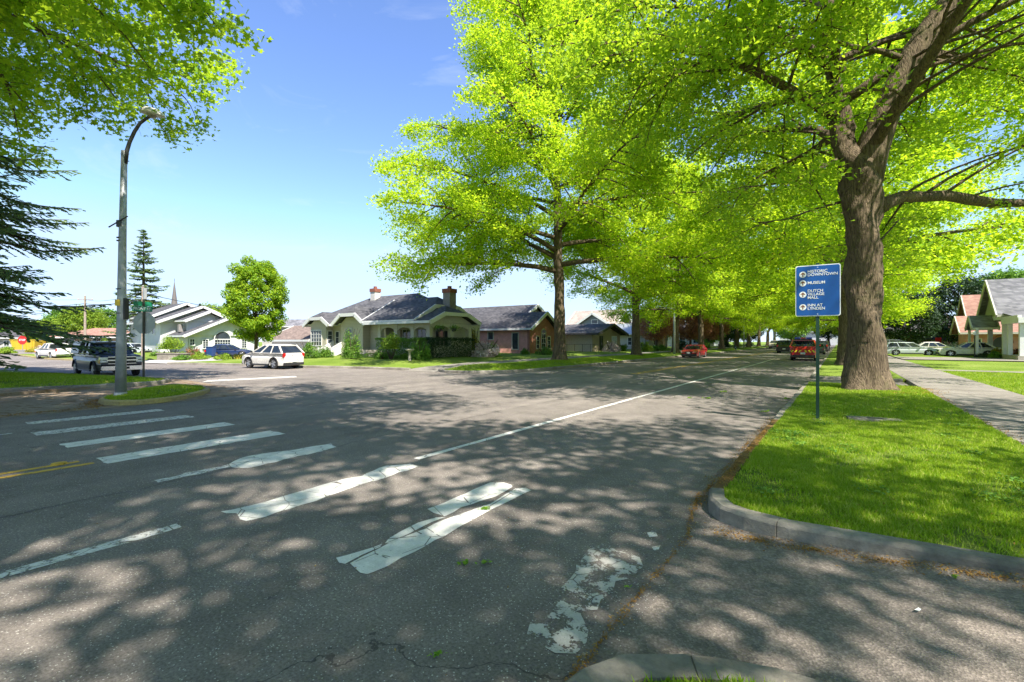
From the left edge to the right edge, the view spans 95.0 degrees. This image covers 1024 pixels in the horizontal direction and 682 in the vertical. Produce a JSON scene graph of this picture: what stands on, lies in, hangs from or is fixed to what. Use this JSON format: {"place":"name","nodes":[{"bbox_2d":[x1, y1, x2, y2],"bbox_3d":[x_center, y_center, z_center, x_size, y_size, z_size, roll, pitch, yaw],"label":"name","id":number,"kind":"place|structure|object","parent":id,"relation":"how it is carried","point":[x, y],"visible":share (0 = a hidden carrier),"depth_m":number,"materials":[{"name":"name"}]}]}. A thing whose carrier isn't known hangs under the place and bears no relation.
{"place":"outdoors","nodes":[
{"label":"outdoors","id":0,"kind":"place"},
{"bbox_2d":[11,350,34,353],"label":"driveway","id":1,"kind":"structure","parent":0,"point":[21,352],"depth_m":70.63,"materials":[{"name":"concrete"}]},
{"bbox_2d":[10,340,45,349],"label":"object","id":2,"kind":"object","parent":1,"relation":"on","point":[17,345],"visible":0.59,"depth_m":79.11,"materials":[{"name":"yellow paint"}]},
{"bbox_2d":[52,303,112,338],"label":"background tree","id":3,"kind":"object","parent":1,"relation":"on","point":[76,325],"visible":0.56,"depth_m":90.56,"materials":[{"name":"green plant"}]},
{"bbox_2d":[39,328,128,344],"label":"bungalow","id":4,"kind":"object","parent":1,"relation":"on","point":[96,331],"visible":0.2,"depth_m":82.96,"materials":[{"name":"beige"}]},
{"bbox_2d":[87,306,128,338],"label":"background tree","id":5,"kind":"object","parent":1,"relation":"on","point":[111,315],"visible":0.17,"depth_m":104.10,"materials":[{"name":"green plant"}]},
{"bbox_2d":[103,229,170,342],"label":"conifer","id":6,"kind":"object","parent":1,"relation":"on","point":[143,261],"visible":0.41,"depth_m":71.80,"materials":[{"name":"green plant"}]},
{"bbox_2d":[0,386,89,395],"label":"sidewalk","id":7,"kind":"structure","parent":0,"point":[9,392],"depth_m":15.88,"materials":[{"name":"concrete"}]},
{"bbox_2d":[0,370,164,387],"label":"lawn","id":8,"kind":"structure","parent":0,"point":[28,385],"depth_m":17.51,"materials":[{"name":"plant"}]},
{"bbox_2d":[0,41,141,370],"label":"conifer","id":9,"kind":"object","parent":8,"relation":"on","point":[16,324],"visible":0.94,"depth_m":21.50,"materials":[{"name":"green plant"}]},
{"bbox_2d":[19,352,219,359],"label":"lawn","id":10,"kind":"structure","parent":0,"point":[148,357],"depth_m":47.38,"materials":[{"name":"plant"}]},
{"bbox_2d":[155,335,185,352],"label":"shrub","id":11,"kind":"object","parent":10,"relation":"on","point":[169,343],"visible":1,"depth_m":45.52,"materials":[{"name":"green plant"}]},
{"bbox_2d":[0,379,261,417],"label":"path","id":12,"kind":"structure","parent":0,"point":[51,402],"depth_m":14.24,"materials":[{"name":"concrete"}]},
{"bbox_2d":[132,299,155,376],"bbox_3d":[-16.059,-0.033,20.479,0.894,3.565,0.491,0,0,-26],"label":"stop sign","id":13,"kind":"object","parent":12,"relation":"on","point":[144,321],"visible":1,"depth_m":20.50,"materials":[{"name":"metal"}]},
{"bbox_2d":[103,384,204,399],"bbox_3d":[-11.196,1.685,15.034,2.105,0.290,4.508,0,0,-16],"label":"lawn","id":14,"kind":"structure","parent":0,"point":[173,390],"depth_m":14.65,"materials":[{"name":"plant"}]},
{"bbox_2d":[108,106,164,395],"bbox_3d":[-10.951,-2.576,13.750,1.533,8.555,0.420,0,0,0],"label":"curved street lamp","id":15,"kind":"object","parent":14,"relation":"on","point":[122,305],"visible":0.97,"depth_m":13.68,"materials":[{"name":"metal"}]},
{"bbox_2d":[145,358,227,362],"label":"driveway","id":16,"kind":"structure","parent":0,"point":[163,361],"depth_m":40.93,"materials":[{"name":"concrete"}]},
{"bbox_2d":[204,344,251,355],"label":"parked car","id":17,"kind":"object","parent":16,"relation":"on","point":[231,349],"visible":0.53,"depth_m":51.31,"materials":[{"name":"blue paint"}]},
{"bbox_2d":[262,319,305,344],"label":"distant house","id":18,"kind":"structure","parent":0,"point":[294,322],"depth_m":95.54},
{"bbox_2d":[262,325,310,348],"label":"brown garage","id":19,"kind":"structure","parent":0,"point":[293,335],"depth_m":50.96,"materials":[{"name":"white"}]},
{"bbox_2d":[0,345,834,681],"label":"road","id":20,"kind":"structure","parent":0,"point":[210,593],"depth_m":4.63,"materials":[{"name":"grey asphalt"}]},
{"bbox_2d":[34,343,72,358],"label":"pickup truck","id":21,"kind":"object","parent":20,"relation":"on","point":[51,350],"visible":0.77,"depth_m":45.02,"materials":[{"name":"white paint"}]},
{"bbox_2d":[0,524,181,577],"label":"lane line","id":22,"kind":"object","parent":20,"relation":"on","point":[99,547],"visible":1,"depth_m":3.91,"materials":[{"name":"paint"}]},
{"bbox_2d":[25,409,164,423],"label":"crosswalk stripe","id":23,"kind":"object","parent":20,"relation":"on","point":[77,418],"visible":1,"depth_m":10.86,"materials":[{"name":"paint"}]},
{"bbox_2d":[70,341,141,374],"bbox_3d":[-21.049,0.877,24.336,5.429,1.746,2.088,0,0,36],"label":"pickup truck","id":24,"kind":"object","parent":20,"relation":"on","point":[84,360],"visible":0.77,"depth_m":23.31,"materials":[{"name":"blue paint"}]},
{"bbox_2d":[31,415,193,434],"bbox_3d":[-8.234,1.746,9.878,0.546,0.001,2.612,0,0,35],"label":"crosswalk stripe","id":25,"kind":"object","parent":20,"relation":"on","point":[103,426],"visible":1,"depth_m":9.70,"materials":[{"name":"paint"}]},
{"bbox_2d":[60,422,234,447],"bbox_3d":[-6.728,1.746,8.877,0.553,0.001,2.626,0,0,35],"label":"crosswalk stripe","id":26,"kind":"object","parent":20,"relation":"on","point":[124,437],"visible":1,"depth_m":8.67,"materials":[{"name":"white paint"}]},
{"bbox_2d":[98,387,209,405],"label":"yellow kerb","id":27,"kind":"structure","parent":20,"relation":"on","point":[104,401],"depth_m":13.19,"materials":[{"name":"concrete"}]},
{"bbox_2d":[97,431,280,462],"bbox_3d":[-5.234,1.746,7.918,0.583,0.001,2.651,0,0,35],"label":"crosswalk stripe","id":28,"kind":"object","parent":20,"relation":"on","point":[177,448],"visible":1,"depth_m":7.70,"materials":[{"name":"white paint"}]},
{"bbox_2d":[155,465,229,481],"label":"crosswalk stripe","id":29,"kind":"object","parent":20,"relation":"on","point":[190,473],"visible":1,"depth_m":6.19,"materials":[{"name":"paint"}]},
{"bbox_2d":[242,344,304,368],"bbox_3d":[-15.508,0.977,30.409,4.279,1.547,1.913,0,0,27],"label":"parked car","id":30,"kind":"object","parent":20,"relation":"on","point":[274,356],"visible":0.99,"depth_m":29.56,"materials":[{"name":"white paint"}]},
{"bbox_2d":[229,444,334,467],"bbox_3d":[-3.486,1.746,7.259,0.701,0.001,1.703,0,0,35],"label":"crosswalk stripe","id":31,"kind":"object","parent":20,"relation":"on","point":[271,457],"visible":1,"depth_m":7.10,"materials":[{"name":"white paint"}]},
{"bbox_2d":[167,362,410,369],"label":"mossy kerb","id":32,"kind":"structure","parent":20,"relation":"on","point":[318,366],"depth_m":30.55,"materials":[{"name":"concrete"}]},
{"bbox_2d":[221,464,416,520],"bbox_3d":[-2.084,1.746,5.651,0.531,0.001,2.408,0,0,35],"label":"crosswalk stripe","id":33,"kind":"object","parent":20,"relation":"on","point":[270,509],"visible":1,"depth_m":5.34,"materials":[{"name":"white paint"}]},
{"bbox_2d":[337,544,381,563],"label":"crosswalk stripe","id":34,"kind":"object","parent":20,"relation":"on","point":[345,559],"visible":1,"depth_m":3.80,"materials":[{"name":"white paint"}]},
{"bbox_2d":[386,517,443,542],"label":"crosswalk stripe","id":35,"kind":"object","parent":20,"relation":"on","point":[416,526],"visible":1,"depth_m":4.37,"materials":[{"name":"white paint"}]},
{"bbox_2d":[350,488,530,573],"bbox_3d":[-0.509,1.746,4.573,0.314,0.001,2.427,0,0,35],"label":"crosswalk stripe","id":36,"kind":"object","parent":20,"relation":"on","point":[395,550],"visible":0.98,"depth_m":4.11,"materials":[{"name":"white paint"}]},
{"bbox_2d":[428,482,511,515],"bbox_3d":[-0.418,1.746,5.259,0.371,0.001,1.241,0,0,35],"label":"crosswalk stripe","id":37,"kind":"object","parent":20,"relation":"on","point":[454,504],"visible":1,"depth_m":5.24,"materials":[{"name":"white paint"}]},
{"bbox_2d":[527,544,642,652],"bbox_3d":[0.532,1.746,3.323,0.477,0.001,1.483,0,0,33],"label":"crosswalk stripe","id":38,"kind":"object","parent":20,"relation":"on","point":[575,632],"visible":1,"depth_m":3.16,"materials":[{"name":"paint"}]},
{"bbox_2d":[415,359,772,458],"bbox_3d":[12.032,1.746,26.288,0.140,0.001,47.100,0,0,35],"label":"lane line","id":39,"kind":"object","parent":20,"relation":"on","point":[460,446],"visible":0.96,"depth_m":9.82,"materials":[{"name":"white paint"}]},
{"bbox_2d":[438,347,773,373],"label":"kerb","id":40,"kind":"structure","parent":20,"relation":"on","point":[507,371],"depth_m":28.69,"materials":[{"name":"concrete"}]},
{"bbox_2d":[561,492,702,681],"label":"leaf litter","id":41,"kind":"object","parent":20,"relation":"on","point":[636,597],"visible":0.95,"depth_m":3.07,"materials":[{"name":"plant"}]},
{"bbox_2d":[681,345,706,357],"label":"parked car","id":42,"kind":"object","parent":20,"relation":"on","point":[698,351],"visible":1,"depth_m":49.19,"materials":[{"name":"red paint"}]},
{"bbox_2d":[684,418,770,506],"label":"leaf litter","id":43,"kind":"object","parent":20,"relation":"on","point":[746,444],"visible":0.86,"depth_m":6.04,"materials":[{"name":"plant"}]},
{"bbox_2d":[712,419,777,488],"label":"mossy kerb","id":44,"kind":"structure","parent":20,"relation":"on","point":[717,484],"depth_m":6.20,"materials":[{"name":"concrete"}]},
{"bbox_2d":[714,429,766,484],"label":"leaf litter","id":45,"kind":"object","parent":44,"relation":"on","point":[738,461],"visible":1,"depth_m":6.23,"materials":[{"name":"plant"}]},
{"bbox_2d":[789,337,820,360],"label":"emergency vehicle","id":46,"kind":"object","parent":20,"relation":"on","point":[802,347],"visible":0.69,"depth_m":41.54,"materials":[{"name":"red paint"}]},
{"bbox_2d":[188,343,765,368],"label":"lawn","id":47,"kind":"structure","parent":0,"point":[336,360],"depth_m":34.76,"materials":[{"name":"plant"}]},
{"bbox_2d":[220,255,289,349],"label":"oval maple","id":48,"kind":"object","parent":47,"relation":"on","point":[239,305],"visible":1,"depth_m":40.41,"materials":[{"name":"green plant"}]},
{"bbox_2d":[296,342,319,358],"bbox_3d":[-16.105,0.795,37.029,1.855,1.541,2.113,0,0,-11],"label":"shrub","id":49,"kind":"object","parent":47,"relation":"on","point":[309,351],"visible":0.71,"depth_m":36.70,"materials":[{"name":"green plant"}]},
{"bbox_2d":[340,328,362,358],"bbox_3d":[-12.061,0.274,35.461,1.768,2.567,1.832,0,0,-14],"label":"tall shrub","id":50,"kind":"object","parent":47,"relation":"on","point":[350,349],"visible":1,"depth_m":35.21,"materials":[{"name":"green plant"}]},
{"bbox_2d":[378,333,401,358],"bbox_3d":[-8.983,0.415,34.885,1.515,2.298,2.043,0,0,-37],"label":"tree","id":51,"kind":"object","parent":47,"relation":"on","point":[391,342],"visible":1,"depth_m":34.79,"materials":[{"name":"green plant"}]},
{"bbox_2d":[302,286,481,356],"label":"craftsman house","id":52,"kind":"structure","parent":47,"relation":"on","point":[376,315],"depth_m":42.04,"materials":[{"name":"beige"}]},
{"bbox_2d":[311,330,321,345],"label":"window","id":53,"kind":"structure","parent":52,"relation":"in","point":[316,335],"depth_m":46.61,"materials":[{"name":"white glass"}]},
{"bbox_2d":[375,337,427,358],"bbox_3d":[-8.957,0.613,37.539,5.089,1.864,1.270,0,0,35],"label":"hedge","id":54,"kind":"object","parent":47,"relation":"on","point":[419,340],"visible":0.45,"depth_m":36.76,"materials":[{"name":"green plant"}]},
{"bbox_2d":[410,342,431,359],"bbox_3d":[-6.523,0.763,33.795,1.761,1.595,1.536,0,0,35],"label":"hedge","id":55,"kind":"object","parent":47,"relation":"on","point":[421,352],"visible":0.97,"depth_m":33.54,"materials":[{"name":"green plant"}]},
{"bbox_2d":[424,337,475,358],"bbox_3d":[-5.078,0.593,38.560,0.896,1.903,5.751,0,0,35],"label":"hedge","id":56,"kind":"object","parent":47,"relation":"on","point":[432,342],"visible":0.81,"depth_m":38.11,"materials":[{"name":"green plant"}]},
{"bbox_2d":[469,339,499,356],"bbox_3d":[-2.213,0.706,39.850,2.499,1.724,2.838,0,0,-22],"label":"shrub","id":57,"kind":"object","parent":47,"relation":"on","point":[488,351],"visible":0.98,"depth_m":39.70,"materials":[{"name":"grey plant"}]},
{"bbox_2d":[463,304,553,352],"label":"brick house","id":58,"kind":"structure","parent":47,"relation":"on","point":[514,329],"depth_m":53.08,"materials":[{"name":"brick"}]},
{"bbox_2d":[565,323,628,351],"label":"grey stucco house","id":59,"kind":"structure","parent":47,"relation":"on","point":[578,335],"depth_m":62.06,"materials":[{"name":"beige"}]},
{"bbox_2d":[566,309,631,324],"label":"roof","id":60,"kind":"structure","parent":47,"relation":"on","point":[588,317],"depth_m":87.79,"materials":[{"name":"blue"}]},
{"bbox_2d":[618,320,668,348],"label":"pale house","id":61,"kind":"structure","parent":47,"relation":"on","point":[626,340],"depth_m":79.36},
{"bbox_2d":[639,307,682,345],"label":"copper tree","id":62,"kind":"object","parent":47,"relation":"on","point":[662,333],"visible":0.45,"depth_m":72.52,"materials":[{"name":"brown plant"}]},
{"bbox_2d":[679,313,715,344],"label":"copper tree","id":63,"kind":"object","parent":47,"relation":"on","point":[687,333],"visible":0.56,"depth_m":80.82,"materials":[{"name":"brown plant"}]},
{"bbox_2d":[687,314,730,348],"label":"copper tree","id":64,"kind":"object","parent":47,"relation":"on","point":[715,331],"visible":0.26,"depth_m":90.44,"materials":[{"name":"brown plant"}]},
{"bbox_2d":[0,0,1023,341],"label":"sky","id":65,"kind":"structure","parent":0,"point":[285,180],"materials":[{"name":"blue"}]},
{"bbox_2d":[400,345,764,371],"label":"sidewalk","id":66,"kind":"structure","parent":0,"point":[430,368],"depth_m":31.19,"materials":[{"name":"concrete"}]},
{"bbox_2d":[444,346,768,370],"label":"lawn","id":67,"kind":"structure","parent":0,"point":[665,354],"depth_m":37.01,"materials":[{"name":"plant"}]},
{"bbox_2d":[363,0,767,359],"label":"street tree","id":68,"kind":"object","parent":67,"relation":"on","point":[486,200],"visible":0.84,"depth_m":29.65,"materials":[{"name":"green plant"}]},
{"bbox_2d":[530,135,761,354],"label":"street tree","id":69,"kind":"object","parent":67,"relation":"on","point":[651,292],"visible":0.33,"depth_m":44.37,"materials":[{"name":"green plant"}]},
{"bbox_2d":[592,188,783,352],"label":"street tree","id":70,"kind":"object","parent":67,"relation":"on","point":[618,313],"visible":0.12,"depth_m":56.92,"materials":[{"name":"green plant"}]},
{"bbox_2d":[639,230,780,344],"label":"street tree","id":71,"kind":"object","parent":67,"relation":"on","point":[701,327],"visible":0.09,"depth_m":64.55,"materials":[{"name":"green plant"}]},
{"bbox_2d":[667,242,782,349],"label":"street tree","id":72,"kind":"object","parent":67,"relation":"on","point":[742,320],"visible":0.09,"depth_m":79.74,"materials":[{"name":"green plant"}]},
{"bbox_2d":[685,266,788,347],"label":"street tree","id":73,"kind":"object","parent":67,"relation":"on","point":[736,344],"visible":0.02,"depth_m":90.92,"materials":[{"name":"green plant"}]},
{"bbox_2d":[730,266,792,347],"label":"street tree","id":74,"kind":"object","parent":67,"relation":"on","point":[772,322],"visible":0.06,"depth_m":98.05,"materials":[{"name":"green plant"}]},
{"bbox_2d":[259,342,1010,361],"bbox_3d":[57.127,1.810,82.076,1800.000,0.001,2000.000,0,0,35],"label":"ground","id":75,"kind":"structure","parent":0,"point":[260,344],"depth_m":43.58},
{"bbox_2d":[0,369,170,389],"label":"kerb","id":76,"kind":"structure","parent":75,"relation":"on","point":[131,384],"depth_m":17.92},
{"bbox_2d":[127,303,258,351],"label":"white house","id":77,"kind":"structure","parent":75,"relation":"on","point":[193,326],"depth_m":64.79,"materials":[{"name":"white paint"}]},
{"bbox_2d":[214,331,230,344],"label":"window","id":78,"kind":"structure","parent":77,"relation":"in","point":[222,337],"depth_m":65.49,"materials":[{"name":"white glass"}]},
{"bbox_2d":[565,654,822,681],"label":"kerb","id":79,"kind":"structure","parent":75,"relation":"on","point":[624,667],"depth_m":2.34,"materials":[{"name":"grey concrete"}]},
{"bbox_2d":[774,382,807,419],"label":"kerb","id":80,"kind":"structure","parent":75,"relation":"on","point":[788,404],"depth_m":12.16,"materials":[{"name":"concrete"}]},
{"bbox_2d":[775,315,815,339],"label":"garden tree","id":81,"kind":"object","parent":75,"relation":"on","point":[784,334],"visible":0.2,"depth_m":166.58,"materials":[{"name":"green plant"}]},
{"bbox_2d":[811,345,902,381],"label":"kerb","id":82,"kind":"structure","parent":75,"relation":"on","point":[813,375],"depth_m":21.24,"materials":[{"name":"concrete"}]},
{"bbox_2d":[708,488,1023,573],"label":"kerb","id":83,"kind":"structure","parent":75,"relation":"on","point":[722,508],"depth_m":3.85,"materials":[{"name":"grey concrete"}]},
{"bbox_2d":[645,680,702,681],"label":"lawn","id":84,"kind":"structure","parent":0,"point":[672,680],"depth_m":2.27,"materials":[{"name":"plant"}]},
{"bbox_2d":[621,666,784,681],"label":"grass","id":85,"kind":"structure","parent":84,"relation":"on","point":[727,679],"depth_m":2.25,"materials":[{"name":"plant"}]},
{"bbox_2d":[614,517,1023,681],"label":"path","id":86,"kind":"structure","parent":0,"point":[813,614],"depth_m":2.92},
{"bbox_2d":[704,522,1023,586],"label":"leaf litter","id":87,"kind":"object","parent":86,"relation":"on","point":[882,558],"visible":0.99,"depth_m":3.62,"materials":[{"name":"plant"}]},
{"bbox_2d":[815,345,905,381],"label":"lawn","id":88,"kind":"structure","parent":0,"point":[828,367],"depth_m":27.33,"materials":[{"name":"plant"}]},
{"bbox_2d":[659,0,1023,364],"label":"street tree","id":89,"kind":"object","parent":88,"relation":"on","point":[946,150],"visible":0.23,"depth_m":26.63,"materials":[{"name":"green plant"}]},
{"bbox_2d":[779,294,903,335],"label":"street tree","id":90,"kind":"object","parent":88,"relation":"on","point":[802,325],"visible":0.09,"depth_m":98.56,"materials":[{"name":"green plant"}]},
{"bbox_2d":[752,189,944,352],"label":"street tree","id":91,"kind":"object","parent":88,"relation":"on","point":[898,313],"visible":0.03,"depth_m":55.19,"materials":[{"name":"green plant"}]},
{"bbox_2d":[768,225,949,322],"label":"street tree","id":92,"kind":"object","parent":88,"relation":"on","point":[807,318],"visible":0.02,"depth_m":72.10,"materials":[{"name":"green plant"}]},
{"bbox_2d":[718,118,1020,356],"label":"street tree","id":93,"kind":"object","parent":88,"relation":"on","point":[784,297],"visible":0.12,"depth_m":43.78,"materials":[{"name":"green plant"}]},
{"bbox_2d":[724,384,1023,557],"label":"lawn","id":94,"kind":"structure","parent":0,"point":[999,538],"depth_m":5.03,"materials":[{"name":"green plant"}]},
{"bbox_2d":[507,0,1023,390],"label":"street tree","id":95,"kind":"object","parent":94,"relation":"on","point":[747,43],"visible":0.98,"depth_m":15.17,"materials":[{"name":"green plant"}]},
{"bbox_2d":[796,263,840,419],"bbox_3d":[6.240,0.060,9.585,0.770,3.300,0.140,0,0,33],"label":"wayfinding sign","id":96,"kind":"object","parent":94,"relation":"on","point":[818,290],"visible":1,"depth_m":9.55,"materials":[{"name":"blue metal"}]},
{"bbox_2d":[788,381,986,424],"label":"grass","id":97,"kind":"structure","parent":0,"point":[855,399],"depth_m":11.74,"materials":[{"name":"green plant"}]},
{"bbox_2d":[888,354,982,360],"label":"lawn","id":98,"kind":"structure","parent":0,"point":[923,355],"depth_m":47.15,"materials":[{"name":"plant"}]},
{"bbox_2d":[887,342,936,354],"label":"parked car","id":99,"kind":"object","parent":98,"relation":"on","point":[907,347],"visible":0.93,"depth_m":50.06,"materials":[{"name":"silver paint"}]},
{"bbox_2d":[881,285,948,343],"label":"garden tree","id":100,"kind":"object","parent":98,"relation":"on","point":[900,332],"visible":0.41,"depth_m":71.70,"materials":[{"name":"green plant"}]},
{"bbox_2d":[916,273,992,344],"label":"garden tree","id":101,"kind":"object","parent":98,"relation":"on","point":[971,289],"visible":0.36,"depth_m":72.07,"materials":[{"name":"green plant"}]},
{"bbox_2d":[936,342,1001,355],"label":"parked car","id":102,"kind":"object","parent":98,"relation":"on","point":[966,348],"visible":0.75,"depth_m":46.11,"materials":[{"name":"white paint"}]},
{"bbox_2d":[949,295,1017,352],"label":"orange cottage","id":103,"kind":"structure","parent":98,"relation":"on","point":[968,305],"depth_m":56.26,"materials":[{"name":"red brick"}]},
{"bbox_2d":[954,264,1023,311],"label":"garden tree","id":104,"kind":"object","parent":98,"relation":"on","point":[1010,273],"visible":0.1,"depth_m":71.88,"materials":[{"name":"green plant"}]},
{"bbox_2d":[964,278,1023,361],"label":"porch house","id":105,"kind":"structure","parent":98,"relation":"on","point":[1002,301],"depth_m":43.83,"materials":[{"name":"white paint"}]},
{"bbox_2d":[888,356,1023,444],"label":"sidewalk","id":106,"kind":"structure","parent":0,"point":[968,387],"depth_m":13.87,"materials":[{"name":"grey concrete"}]},
{"bbox_2d":[894,356,1023,360],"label":"driveway","id":107,"kind":"structure","parent":0,"point":[961,358],"depth_m":41.58,"materials":[{"name":"concrete"}]},
{"bbox_2d":[905,360,1023,372],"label":"lawn","id":108,"kind":"structure","parent":0,"point":[980,365],"depth_m":30.07,"materials":[{"name":"plant"}]},
{"bbox_2d":[943,370,1023,394],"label":"grass","id":109,"kind":"structure","parent":0,"point":[1006,376],"depth_m":19.99,"materials":[{"name":"plant"}]},
{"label":"lawn","id":110,"kind":"structure","parent":0,"visible":0},
{"bbox_2d":[0,0,273,173],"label":"street tree","id":111,"kind":"object","parent":110,"relation":"on","point":[20,75],"visible":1,"depth_m":13.90,"materials":[{"name":"green plant"}]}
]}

